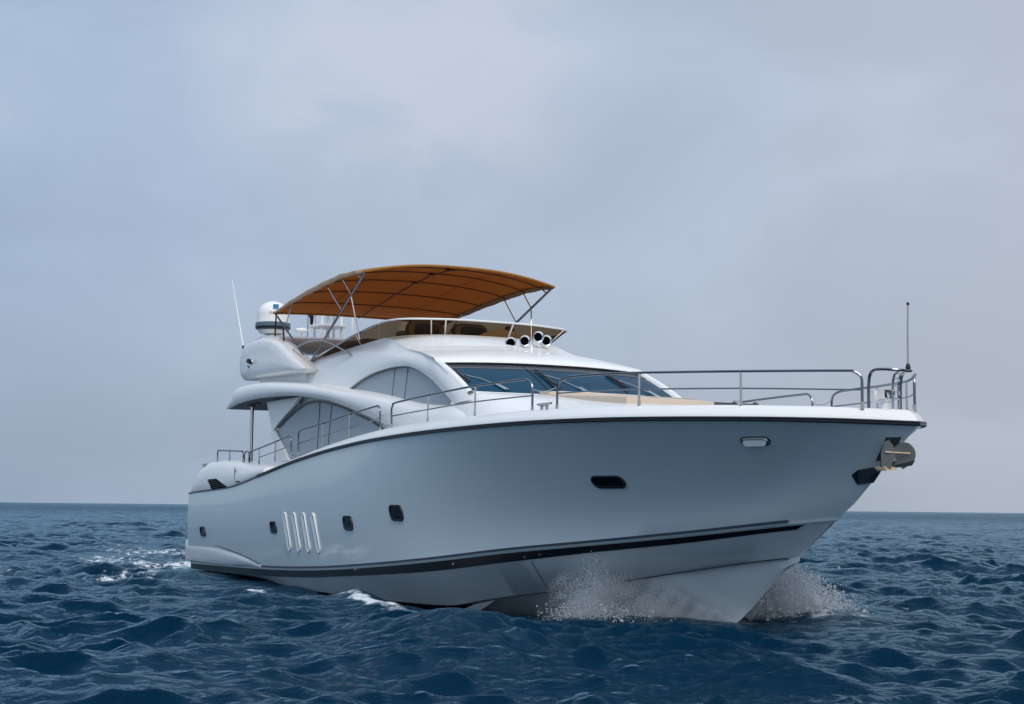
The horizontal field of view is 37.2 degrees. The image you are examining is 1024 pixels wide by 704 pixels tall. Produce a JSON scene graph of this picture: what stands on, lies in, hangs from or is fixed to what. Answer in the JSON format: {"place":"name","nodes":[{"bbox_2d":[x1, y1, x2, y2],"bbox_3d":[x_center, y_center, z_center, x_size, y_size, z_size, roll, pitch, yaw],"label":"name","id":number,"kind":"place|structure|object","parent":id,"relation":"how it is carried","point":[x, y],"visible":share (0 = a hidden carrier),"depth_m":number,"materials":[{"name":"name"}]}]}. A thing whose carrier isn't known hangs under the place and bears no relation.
{"place":"outdoors","nodes":[
{"label":"outdoors","id":0,"kind":"place"},
{"bbox_2d":[0,502,1023,703],"bbox_3d":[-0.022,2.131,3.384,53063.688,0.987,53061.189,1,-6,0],"label":"sea","id":1,"kind":"structure","parent":0,"point":[112,603],"depth_m":19.48,"materials":[{"name":"blue liquid"}]},
{"bbox_2d":[185,264,926,622],"bbox_3d":[-0.486,1.492,31.177,6.308,8.604,25.794,4,-7,-26],"label":"motor yacht","id":2,"kind":"object","parent":1,"relation":"on","point":[433,450],"visible":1,"depth_m":26.12,"materials":[{"name":"white metal"}]},
{"bbox_2d":[276,400,383,460],"bbox_3d":[-4.047,1.659,32.990,0.203,1.327,7.047,4,-7,-26],"label":"saloon window","id":3,"kind":"structure","parent":2,"relation":"in","point":[311,413],"depth_m":33.43,"materials":[{"name":"grey glass"}]},
{"bbox_2d":[352,366,451,404],"bbox_3d":[-2.198,0.749,29.888,0.222,0.986,5.834,3,-6,-25],"label":"arched side window","id":4,"kind":"structure","parent":2,"relation":"in","point":[404,382],"depth_m":29.68,"materials":[{"name":"grey glass"}]},
{"bbox_2d":[531,553,735,622],"bbox_3d":[1.664,3.616,23.314,3.428,1.297,1.463,-4,-8,41],"label":"bow spray","id":5,"kind":"object","parent":1,"relation":"on","point":[586,609],"visible":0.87,"depth_m":23.59,"materials":[{"name":"white liquid"}]},
{"bbox_2d":[743,564,874,621],"bbox_3d":[4.709,3.852,24.340,2.538,1.206,3.100,1,-6,0],"label":"bow splash","id":6,"kind":"object","parent":1,"relation":"on","point":[785,593],"visible":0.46,"depth_m":23.46,"materials":[{"name":"white liquid"}]},
{"bbox_2d":[0,0,1023,512],"label":"sky","id":7,"kind":"structure","parent":0,"point":[695,184],"materials":[{"name":"grey"}]}
]}

